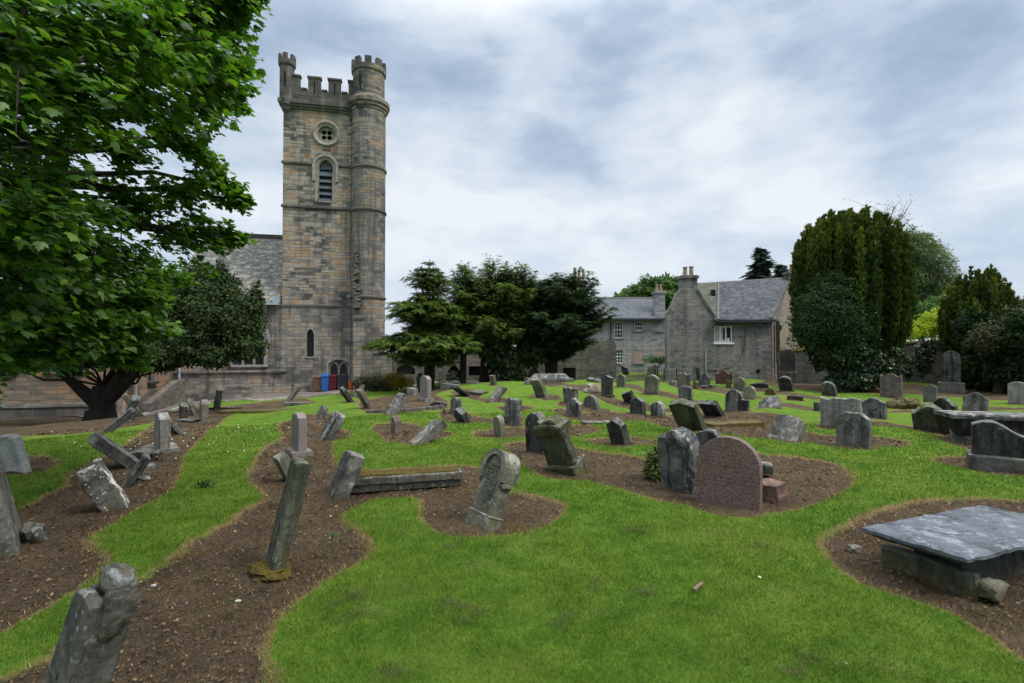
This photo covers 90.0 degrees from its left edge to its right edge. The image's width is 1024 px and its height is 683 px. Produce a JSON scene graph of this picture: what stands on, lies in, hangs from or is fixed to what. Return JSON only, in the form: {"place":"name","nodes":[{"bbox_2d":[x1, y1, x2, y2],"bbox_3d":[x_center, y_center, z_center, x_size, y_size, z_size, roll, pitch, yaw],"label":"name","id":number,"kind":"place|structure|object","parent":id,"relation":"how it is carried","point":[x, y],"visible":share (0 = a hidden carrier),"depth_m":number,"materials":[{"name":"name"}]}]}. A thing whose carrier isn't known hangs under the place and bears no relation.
{"place":"outdoors","nodes":[
{"label":"outdoors","id":0,"kind":"place"},
{"bbox_2d":[80,380,499,416],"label":"path","id":1,"kind":"structure","parent":0,"point":[275,395],"depth_m":31.23,"materials":[{"name":"grey gravel"}]},
{"bbox_2d":[135,382,460,416],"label":"kerb","id":2,"kind":"structure","parent":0,"point":[153,413],"depth_m":27.32,"materials":[{"name":"grey stone"}]},
{"bbox_2d":[0,352,1023,682],"bbox_3d":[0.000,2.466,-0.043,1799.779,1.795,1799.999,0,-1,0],"label":"ground","id":3,"kind":"structure","parent":0,"point":[804,412],"depth_m":5.33,"materials":[{"name":"green plant"}]},
{"bbox_2d":[0,462,21,558],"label":"gravestone","id":4,"kind":"object","parent":3,"relation":"on","point":[10,532],"visible":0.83,"depth_m":5.30,"materials":[{"name":"grey stone"}]},
{"bbox_2d":[0,433,30,472],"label":"gravestone","id":5,"kind":"object","parent":3,"relation":"on","point":[13,456],"visible":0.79,"depth_m":8.80,"materials":[{"name":"white stone"}]},
{"bbox_2d":[20,521,47,544],"bbox_3d":[-5.340,2.149,5.713,0.432,0.245,0.215,-1,-1,40],"label":"boulder","id":6,"kind":"object","parent":3,"relation":"on","point":[32,532],"visible":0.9,"depth_m":5.62,"materials":[{"name":"stone"}]},
{"bbox_2d":[43,562,141,682],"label":"gravestone","id":7,"kind":"object","parent":3,"relation":"on","point":[90,644],"visible":1,"depth_m":2.64,"materials":[{"name":"stone"}]},
{"bbox_2d":[75,460,128,512],"bbox_3d":[-5.450,2.036,6.868,0.301,0.899,0.503,-31,22,-33],"label":"gravestone","id":8,"kind":"object","parent":3,"relation":"on","point":[102,489],"visible":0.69,"depth_m":6.68,"materials":[{"name":"stone"}]},
{"bbox_2d":[87,432,138,468],"bbox_3d":[-7.176,2.066,9.355,0.645,0.213,1.106,-1,-46,49],"label":"gravestone","id":9,"kind":"object","parent":3,"relation":"on","point":[109,448],"visible":0.78,"depth_m":9.08,"materials":[{"name":"stone"}]},
{"bbox_2d":[101,407,136,433],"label":"gravestone","id":10,"kind":"object","parent":3,"relation":"on","point":[120,420],"visible":0.78,"depth_m":13.28,"materials":[{"name":"stone"}]},
{"bbox_2d":[0,258,270,420],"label":"evergreen oak","id":11,"kind":"object","parent":3,"relation":"on","point":[232,317],"visible":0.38,"depth_m":19.88,"materials":[{"name":"green plant"}]},
{"bbox_2d":[121,453,150,487],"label":"gravestone","id":12,"kind":"object","parent":3,"relation":"on","point":[137,470],"visible":0.7,"depth_m":8.08,"materials":[{"name":"stone"}]},
{"bbox_2d":[0,0,274,409],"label":"sycamore tree","id":13,"kind":"object","parent":3,"relation":"on","point":[49,259],"visible":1,"depth_m":5.70,"materials":[{"name":"green plant"}]},
{"bbox_2d":[130,446,163,461],"bbox_3d":[-7.138,2.213,9.991,0.551,0.344,0.337,0,-1,-20],"label":"boulder","id":14,"kind":"object","parent":3,"relation":"on","point":[155,454],"visible":0.64,"depth_m":9.95,"materials":[{"name":"stone"}]},
{"bbox_2d":[145,412,179,453],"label":"gravestone","id":15,"kind":"object","parent":3,"relation":"on","point":[162,433],"visible":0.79,"depth_m":10.75,"materials":[{"name":"stone"}]},
{"bbox_2d":[0,52,391,418],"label":"church","id":16,"kind":"structure","parent":3,"relation":"on","point":[316,268],"depth_m":33.45,"materials":[{"name":"stone"}]},
{"bbox_2d":[227,326,270,366],"bbox_3d":[-16.824,-0.273,32.682,2.700,3.789,0.500,0,-1,-12],"label":"nave window","id":17,"kind":"structure","parent":16,"relation":"in","point":[264,360],"depth_m":32.74,"materials":[{"name":"stone"}]},
{"bbox_2d":[305,327,314,357],"bbox_3d":[-13.149,0.076,33.407,0.620,2.018,0.320,0,-1,-12],"label":"lancet window","id":18,"kind":"structure","parent":16,"relation":"in","point":[310,336],"depth_m":33.50,"materials":[{"name":"glass"}]},
{"bbox_2d":[312,154,337,202],"bbox_3d":[-12.332,-10.738,33.938,1.620,3.180,0.670,0,-1,-12],"label":"belfry window","id":19,"kind":"structure","parent":16,"relation":"in","point":[325,171],"depth_m":33.82,"materials":[{"name":"stone"}]},
{"bbox_2d":[312,120,339,146],"bbox_3d":[-12.304,-13.707,34.016,1.720,1.720,0.710,0,-1,-12],"label":"round window","id":20,"kind":"structure","parent":16,"relation":"in","point":[326,134],"depth_m":33.83,"materials":[{"name":"stone"}]},
{"bbox_2d":[326,357,349,390],"bbox_3d":[-11.441,2.328,33.843,1.550,2.630,0.500,0,-1,-12],"label":"twin light window","id":21,"kind":"structure","parent":16,"relation":"in","point":[338,365],"depth_m":33.79,"materials":[{"name":"stone"}]},
{"bbox_2d":[198,399,209,424],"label":"gravestone","id":22,"kind":"object","parent":3,"relation":"on","point":[204,410],"visible":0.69,"depth_m":16.30,"materials":[{"name":"brown stone"}]},
{"bbox_2d":[216,408,297,413],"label":"ledger slab","id":23,"kind":"structure","parent":3,"relation":"on","point":[228,411],"depth_m":19.99,"materials":[{"name":"stone"}]},
{"bbox_2d":[248,559,291,581],"bbox_3d":[-2.289,2.159,4.851,0.370,0.113,0.548,1,-1,-32],"label":"moss collar","id":24,"kind":"object","parent":3,"relation":"on","point":[260,571],"visible":0.73,"depth_m":4.72,"materials":[{"name":"yellow plant"}]},
{"bbox_2d":[273,453,289,480],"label":"gravestone","id":25,"kind":"object","parent":3,"relation":"on","point":[281,461],"visible":0.39,"depth_m":8.14,"materials":[{"name":"grey stone"}]},
{"bbox_2d":[266,457,310,570],"bbox_3d":[-2.194,1.780,4.952,0.144,1.253,0.371,16,-9,-31],"label":"gravestone","id":26,"kind":"object","parent":3,"relation":"on","point":[282,534],"visible":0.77,"depth_m":4.84,"materials":[{"name":"grey stone"}]},
{"bbox_2d":[285,412,312,457],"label":"gravestone","id":27,"kind":"object","parent":3,"relation":"on","point":[299,448],"visible":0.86,"depth_m":10.49,"materials":[{"name":"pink stone"}]},
{"bbox_2d":[318,410,344,440],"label":"gravestone","id":28,"kind":"object","parent":3,"relation":"on","point":[330,429],"visible":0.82,"depth_m":12.29,"materials":[{"name":"grey stone"}]},
{"bbox_2d":[326,450,364,500],"bbox_3d":[-2.472,2.043,7.532,0.233,0.863,0.412,29,-16,-30],"label":"gravestone","id":29,"kind":"object","parent":3,"relation":"on","point":[345,476],"visible":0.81,"depth_m":7.41,"materials":[{"name":"grey stone"}]},
{"bbox_2d":[350,371,403,390],"bbox_3d":[-8.081,2.522,30.786,3.574,1.489,2.169,0,-1,0],"label":"hedge","id":30,"kind":"object","parent":3,"relation":"on","point":[369,383],"visible":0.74,"depth_m":30.39,"materials":[{"name":"green plant"}]},
{"bbox_2d":[384,393,407,414],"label":"gravestone","id":31,"kind":"object","parent":3,"relation":"on","point":[397,404],"visible":0.86,"depth_m":16.10,"materials":[{"name":"grey stone"}]},
{"bbox_2d":[383,371,415,389],"bbox_3d":[-6.499,2.386,29.698,2.024,1.583,1.366,-1,-1,36],"label":"golden shrub","id":32,"kind":"object","parent":3,"relation":"on","point":[399,382],"visible":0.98,"depth_m":29.46,"materials":[{"name":"green plant"}]},
{"bbox_2d":[366,405,442,412],"bbox_3d":[-3.647,2.427,17.767,2.719,0.248,0.696,0,-1,-25],"label":"kerb stone","id":33,"kind":"object","parent":3,"relation":"on","point":[427,408],"visible":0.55,"depth_m":17.63,"materials":[{"name":"grey stone"}]},
{"bbox_2d":[352,467,462,492],"bbox_3d":[-1.659,2.121,7.899,1.776,0.248,0.357,0,-1,-15],"label":"ledger","id":34,"kind":"object","parent":3,"relation":"on","point":[375,480],"visible":0.88,"depth_m":7.79,"materials":[{"name":"grey stone"}]},
{"bbox_2d":[356,260,482,389],"bbox_3d":[-5.024,-0.839,28.618,7.138,7.468,6.309,0,-1,0],"label":"cedar tree","id":35,"kind":"object","parent":3,"relation":"on","point":[426,342],"visible":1,"depth_m":27.71,"materials":[{"name":"green plant"}]},
{"bbox_2d":[417,376,433,402],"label":"gravestone","id":36,"kind":"object","parent":3,"relation":"on","point":[425,389],"visible":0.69,"depth_m":20.88,"materials":[{"name":"stone"}]},
{"bbox_2d":[409,419,446,444],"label":"gravestone","id":37,"kind":"object","parent":3,"relation":"on","point":[431,431],"visible":0.78,"depth_m":11.68,"materials":[{"name":"grey stone"}]},
{"bbox_2d":[453,406,470,422],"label":"gravestone","id":38,"kind":"object","parent":3,"relation":"on","point":[460,414],"visible":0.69,"depth_m":14.89,"materials":[{"name":"stone"}]},
{"bbox_2d":[440,260,501,383],"bbox_3d":[-2.918,-1.037,30.591,4.200,7.523,4.581,-1,-1,38],"label":"tree","id":39,"kind":"object","parent":3,"relation":"on","point":[460,296],"visible":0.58,"depth_m":30.10,"materials":[{"name":"green plant"}]},
{"bbox_2d":[464,448,520,533],"bbox_3d":[-0.256,1.897,6.266,0.273,1.141,0.496,29,-17,-37],"label":"gravestone","id":40,"kind":"object","parent":3,"relation":"on","point":[499,470],"visible":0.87,"depth_m":6.18,"materials":[{"name":"grey stone"}]},
{"bbox_2d":[493,415,504,437],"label":"gravestone","id":41,"kind":"object","parent":3,"relation":"on","point":[498,426],"visible":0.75,"depth_m":13.08,"materials":[{"name":"beige stone"}]},
{"bbox_2d":[455,253,545,381],"bbox_3d":[-0.998,-1.242,31.291,5.677,7.953,5.220,0,-1,-26],"label":"tree","id":42,"kind":"object","parent":3,"relation":"on","point":[500,294],"visible":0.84,"depth_m":30.32,"materials":[{"name":"green plant"}]},
{"bbox_2d":[392,339,615,382],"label":"stone wall","id":43,"kind":"structure","parent":3,"relation":"on","point":[600,355],"depth_m":37.38,"materials":[{"name":"grey stone"}]},
{"bbox_2d":[504,397,521,425],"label":"gravestone","id":44,"kind":"object","parent":3,"relation":"on","point":[512,411],"visible":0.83,"depth_m":14.71,"materials":[{"name":"grey stone"}]},
{"bbox_2d":[477,337,549,380],"bbox_3d":[0.185,1.135,30.869,4.720,3.532,2.691,0,-1,-18],"label":"yew bush","id":45,"kind":"object","parent":3,"relation":"on","point":[507,364],"visible":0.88,"depth_m":30.28,"materials":[{"name":"green plant"}]},
{"bbox_2d":[525,412,543,454],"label":"gravestone","id":46,"kind":"object","parent":3,"relation":"on","point":[533,443],"visible":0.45,"depth_m":10.48,"materials":[{"name":"stone"}]},
{"bbox_2d":[530,378,548,397],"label":"gravestone","id":47,"kind":"object","parent":3,"relation":"on","point":[539,388],"visible":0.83,"depth_m":20.09,"materials":[{"name":"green stone"}]},
{"bbox_2d":[526,373,573,383],"bbox_3d":[1.946,2.063,26.487,2.378,0.808,1.118,0,-1,-4],"label":"chest tomb","id":48,"kind":"object","parent":3,"relation":"on","point":[553,377],"visible":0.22,"depth_m":26.13,"materials":[{"name":"grey stone"}]},
{"bbox_2d":[532,415,590,475],"bbox_3d":[0.840,1.921,8.960,0.720,1.299,0.431,-11,13,43],"label":"gravestone","id":49,"kind":"object","parent":3,"relation":"on","point":[553,436],"visible":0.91,"depth_m":8.78,"materials":[{"name":"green stone"}]},
{"bbox_2d":[506,266,618,372],"bbox_3d":[2.862,-0.856,32.353,8.360,7.164,8.090,0,-1,0],"label":"yew tree","id":50,"kind":"object","parent":3,"relation":"on","point":[562,323],"visible":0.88,"depth_m":30.96,"materials":[{"name":"green plant"}]},
{"bbox_2d":[566,397,581,417],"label":"gravestone","id":51,"kind":"object","parent":3,"relation":"on","point":[573,406],"visible":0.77,"depth_m":16.06,"materials":[{"name":"grey stone"}]},
{"bbox_2d":[599,375,614,397],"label":"gravestone","id":52,"kind":"object","parent":3,"relation":"on","point":[606,385],"visible":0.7,"depth_m":20.63,"materials":[{"name":"stone"}]},
{"bbox_2d":[606,417,630,444],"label":"gravestone","id":53,"kind":"object","parent":3,"relation":"on","point":[617,430],"visible":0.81,"depth_m":11.22,"materials":[{"name":"stone"}]},
{"bbox_2d":[573,268,666,372],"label":"terraced house","id":54,"kind":"structure","parent":3,"relation":"on","point":[635,329],"depth_m":48.02,"materials":[{"name":"grey stone"}]},
{"bbox_2d":[576,368,681,381],"bbox_3d":[7.747,2.429,34.863,8.508,1.303,0.240,0,-1,0],"label":"railing","id":55,"kind":"object","parent":3,"relation":"on","point":[643,379],"visible":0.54,"depth_m":34.86,"materials":[{"name":"metal"}]},
{"bbox_2d":[630,397,645,414],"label":"gravestone","id":56,"kind":"object","parent":3,"relation":"on","point":[637,405],"visible":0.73,"depth_m":16.57,"materials":[{"name":"stone"}]},
{"bbox_2d":[613,271,682,309],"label":"broadleaf tree","id":57,"kind":"object","parent":3,"relation":"on","point":[645,287],"visible":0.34,"depth_m":70.34,"materials":[{"name":"green plant"}]},
{"bbox_2d":[640,446,659,481],"bbox_3d":[2.418,2.028,8.558,0.533,0.544,0.550,0,-1,22],"label":"conifer sapling","id":58,"kind":"object","parent":3,"relation":"on","point":[651,469],"visible":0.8,"depth_m":8.49,"materials":[{"name":"green plant"}]},
{"bbox_2d":[296,524,1004,682],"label":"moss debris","id":59,"kind":"object","parent":3,"relation":"on","point":[446,600],"visible":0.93,"depth_m":4.06,"materials":[{"name":"green plant"}]},
{"bbox_2d":[644,374,659,394],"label":"gravestone","id":60,"kind":"object","parent":3,"relation":"on","point":[651,384],"visible":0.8,"depth_m":21.46,"materials":[{"name":"grey stone"}]},
{"bbox_2d":[651,401,665,417],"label":"gravestone","id":61,"kind":"object","parent":3,"relation":"on","point":[658,408],"visible":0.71,"depth_m":16.30,"materials":[{"name":"stone"}]},
{"bbox_2d":[658,428,699,493],"bbox_3d":[2.555,1.917,7.861,0.378,1.196,0.650,-5,5,-37],"label":"gravestone","id":62,"kind":"object","parent":3,"relation":"on","point":[678,449],"visible":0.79,"depth_m":7.68,"materials":[{"name":"grey stone"}]},
{"bbox_2d":[678,386,692,401],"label":"gravestone","id":63,"kind":"object","parent":3,"relation":"on","point":[685,392],"visible":0.66,"depth_m":19.18,"materials":[{"name":"grey stone"}]},
{"bbox_2d":[668,398,707,430],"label":"gravestone","id":64,"kind":"object","parent":3,"relation":"on","point":[687,414],"visible":0.82,"depth_m":12.93,"materials":[{"name":"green stone"}]},
{"bbox_2d":[694,429,722,448],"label":"gravestone","id":65,"kind":"object","parent":3,"relation":"on","point":[704,436],"visible":0.18,"depth_m":8.64,"materials":[{"name":"grey stone"}]},
{"bbox_2d":[698,400,723,415],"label":"gravestone","id":66,"kind":"object","parent":3,"relation":"on","point":[710,407],"visible":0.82,"depth_m":16.79,"materials":[{"name":"stone"}]},
{"bbox_2d":[715,370,732,383],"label":"gravestone","id":67,"kind":"object","parent":3,"relation":"on","point":[722,376],"visible":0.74,"depth_m":32.70,"materials":[{"name":"stone"}]},
{"bbox_2d":[696,436,762,511],"bbox_3d":[3.008,1.902,7.111,0.842,1.161,0.152,0,-2,38],"label":"gravestone","id":68,"kind":"object","parent":3,"relation":"on","point":[729,470],"visible":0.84,"depth_m":7.04,"materials":[{"name":"pink stone"}]},
{"bbox_2d":[725,389,742,410],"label":"gravestone","id":69,"kind":"object","parent":3,"relation":"on","point":[733,399],"visible":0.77,"depth_m":17.70,"materials":[{"name":"grey stone"}]},
{"bbox_2d":[665,264,803,380],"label":"cottage","id":70,"kind":"structure","parent":3,"relation":"on","point":[738,328],"depth_m":36.03,"materials":[{"name":"stone"}]},
{"bbox_2d":[713,326,733,343],"bbox_3d":[14.875,-0.449,36.073,1.450,1.280,0.280,0,-1,0],"label":"casement window","id":71,"kind":"structure","parent":70,"relation":"in","point":[722,334],"depth_m":36.14,"materials":[{"name":"white paint"}]},
{"bbox_2d":[705,419,764,426],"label":"ledger slab","id":72,"kind":"structure","parent":3,"relation":"on","point":[743,423],"depth_m":14.23,"materials":[{"name":"stone"}]},
{"bbox_2d":[738,247,778,279],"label":"spruce tree","id":73,"kind":"object","parent":3,"relation":"on","point":[761,266],"visible":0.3,"depth_m":61.63,"materials":[{"name":"green plant"}]},
{"bbox_2d":[759,396,780,408],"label":"gravestone","id":74,"kind":"object","parent":3,"relation":"on","point":[771,401],"visible":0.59,"depth_m":18.40,"materials":[{"name":"grey stone"}]},
{"bbox_2d":[762,477,787,503],"bbox_3d":[3.754,2.185,7.390,0.299,0.338,0.334,-7,3,-35],"label":"granite block","id":75,"kind":"object","parent":3,"relation":"on","point":[775,491],"depth_m":7.28,"materials":[{"name":"pink stone"}]},
{"bbox_2d":[778,376,794,391],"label":"gravestone","id":76,"kind":"object","parent":3,"relation":"on","point":[785,383],"visible":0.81,"depth_m":24.60,"materials":[{"name":"stone"}]},
{"bbox_2d":[767,414,806,441],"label":"gravestone","id":77,"kind":"object","parent":3,"relation":"on","point":[788,427],"visible":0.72,"depth_m":12.23,"materials":[{"name":"grey stone"}]},
{"bbox_2d":[778,349,797,383],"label":"gravestone","id":78,"kind":"object","parent":3,"relation":"on","point":[787,362],"visible":0.68,"depth_m":33.02,"materials":[{"name":"grey stone"}]},
{"bbox_2d":[821,381,837,396],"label":"gravestone","id":79,"kind":"object","parent":3,"relation":"on","point":[828,388],"visible":0.73,"depth_m":23.68,"materials":[{"name":"grey stone"}]},
{"bbox_2d":[783,271,880,355],"bbox_3d":[15.897,-1.403,25.564,4.175,4.353,2.903,0,-1,0],"label":"bay bush","id":80,"kind":"object","parent":3,"relation":"on","point":[823,328],"visible":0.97,"depth_m":25.21,"materials":[{"name":"green plant"}]},
{"bbox_2d":[820,397,861,425],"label":"gravestone","id":81,"kind":"object","parent":3,"relation":"on","point":[831,409],"visible":0.55,"depth_m":13.91,"materials":[{"name":"stone"}]},
{"bbox_2d":[787,204,918,388],"bbox_3d":[18.114,-2.237,27.528,5.990,10.060,5.578,0,-1,0],"label":"irish yew","id":82,"kind":"object","parent":3,"relation":"on","point":[864,250],"visible":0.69,"depth_m":25.84,"materials":[{"name":"green plant"}]},
{"bbox_2d":[835,412,871,448],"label":"gravestone","id":83,"kind":"object","parent":3,"relation":"on","point":[854,429],"visible":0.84,"depth_m":11.45,"materials":[{"name":"grey stone"}]},
{"bbox_2d":[776,340,942,383],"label":"boundary wall","id":84,"kind":"structure","parent":3,"relation":"on","point":[807,374],"depth_m":33.84,"materials":[{"name":"grey stone"}]},
{"bbox_2d":[901,336,938,381],"bbox_3d":[24.701,1.080,31.006,2.390,2.794,0.753,0,-1,0],"label":"ivy","id":85,"kind":"object","parent":84,"relation":"attached to","point":[926,351],"visible":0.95,"depth_m":30.86,"materials":[{"name":"green plant"}]},
{"bbox_2d":[807,329,913,391],"bbox_3d":[17.374,1.051,27.808,5.464,3.481,5.841,0,-1,-19],"label":"ivy","id":86,"kind":"object","parent":3,"relation":"on","point":[850,367],"visible":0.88,"depth_m":25.64,"materials":[{"name":"green plant"}]},
{"bbox_2d":[862,398,886,419],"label":"gravestone","id":87,"kind":"object","parent":3,"relation":"on","point":[875,407],"visible":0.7,"depth_m":15.03,"materials":[{"name":"grey stone"}]},
{"bbox_2d":[879,373,902,397],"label":"gravestone","id":88,"kind":"object","parent":3,"relation":"on","point":[891,384],"visible":0.78,"depth_m":24.03,"materials":[{"name":"grey stone"}]},
{"bbox_2d":[886,397,921,408],"bbox_3d":[13.985,2.269,18.312,1.099,0.562,0.627,0,-1,0],"label":"boulder","id":89,"kind":"object","parent":3,"relation":"on","point":[903,403],"visible":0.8,"depth_m":18.12,"materials":[{"name":"stone"}]},
{"bbox_2d":[907,307,938,340],"bbox_3d":[28.644,0.238,35.643,5.319,5.458,2.855,0,-1,0],"label":"shrub","id":90,"kind":"object","parent":3,"relation":"on","point":[925,326],"visible":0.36,"depth_m":35.60,"materials":[{"name":"green plant"}]},
{"bbox_2d":[913,289,945,340],"bbox_3d":[31.830,-0.411,39.059,5.182,7.190,2.611,0,-1,0],"label":"shrub","id":91,"kind":"object","parent":3,"relation":"on","point":[928,305],"visible":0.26,"depth_m":38.67,"materials":[{"name":"green plant"}]},
{"bbox_2d":[923,385,937,401],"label":"gravestone","id":92,"kind":"object","parent":3,"relation":"on","point":[930,393],"visible":0.76,"depth_m":21.41,"materials":[{"name":"grey stone"}]},
{"bbox_2d":[911,402,951,434],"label":"gravestone","id":93,"kind":"object","parent":3,"relation":"on","point":[924,416],"visible":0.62,"depth_m":13.06,"materials":[{"name":"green stone"}]},
{"bbox_2d":[904,223,967,339],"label":"willow tree","id":94,"kind":"object","parent":3,"relation":"on","point":[930,280],"visible":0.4,"depth_m":53.53,"materials":[{"name":"green plant"}]},
{"bbox_2d":[861,505,1023,602],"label":"table tomb","id":95,"kind":"object","parent":3,"relation":"on","point":[976,552],"visible":0.94,"depth_m":4.72,"materials":[{"name":"grey stone"}]},
{"bbox_2d":[932,396,957,409],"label":"gravestone","id":96,"kind":"object","parent":3,"relation":"on","point":[943,402],"visible":0.25,"depth_m":15.82,"materials":[{"name":"stone"}]},
{"bbox_2d":[938,351,965,392],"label":"gravestone","id":97,"kind":"object","parent":3,"relation":"on","point":[951,372],"visible":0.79,"depth_m":27.35,"materials":[{"name":"stone"}]},
{"bbox_2d":[962,392,989,410],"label":"gravestone","id":98,"kind":"object","parent":3,"relation":"on","point":[975,401],"visible":0.6,"depth_m":16.89,"materials":[{"name":"grey stone"}]},
{"bbox_2d":[934,410,1023,443],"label":"table tomb","id":99,"kind":"object","parent":3,"relation":"on","point":[958,422],"visible":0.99,"depth_m":11.82,"materials":[{"name":"grey stone"}]},
{"bbox_2d":[936,263,1023,353],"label":"irish yew","id":100,"kind":"object","parent":3,"relation":"on","point":[989,290],"visible":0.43,"depth_m":30.27,"materials":[{"name":"green plant"}]},
{"bbox_2d":[950,307,1023,393],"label":"yew hedge","id":101,"kind":"object","parent":3,"relation":"on","point":[995,373],"visible":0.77,"depth_m":25.81,"materials":[{"name":"green plant"}]},
{"bbox_2d":[965,419,1023,474],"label":"gravestone","id":102,"kind":"object","parent":3,"relation":"on","point":[996,446],"visible":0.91,"depth_m":9.15,"materials":[{"name":"grey stone"}]},
{"bbox_2d":[965,296,1023,355],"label":"flowering bush","id":103,"kind":"object","parent":3,"relation":"on","point":[987,336],"visible":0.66,"depth_m":25.38,"materials":[{"name":"green plant"}]},
{"bbox_2d":[1007,381,1023,403],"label":"gravestone","id":104,"kind":"object","parent":3,"relation":"on","point":[1015,392],"visible":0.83,"depth_m":20.19,"materials":[{"name":"stone"}]},
{"bbox_2d":[0,408,1023,682],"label":"grass","id":105,"kind":"structure","parent":0,"point":[786,632],"depth_m":4.82,"materials":[{"name":"green plant"}]},
{"bbox_2d":[0,0,1023,351],"label":"sky","id":106,"kind":"structure","parent":0,"point":[622,141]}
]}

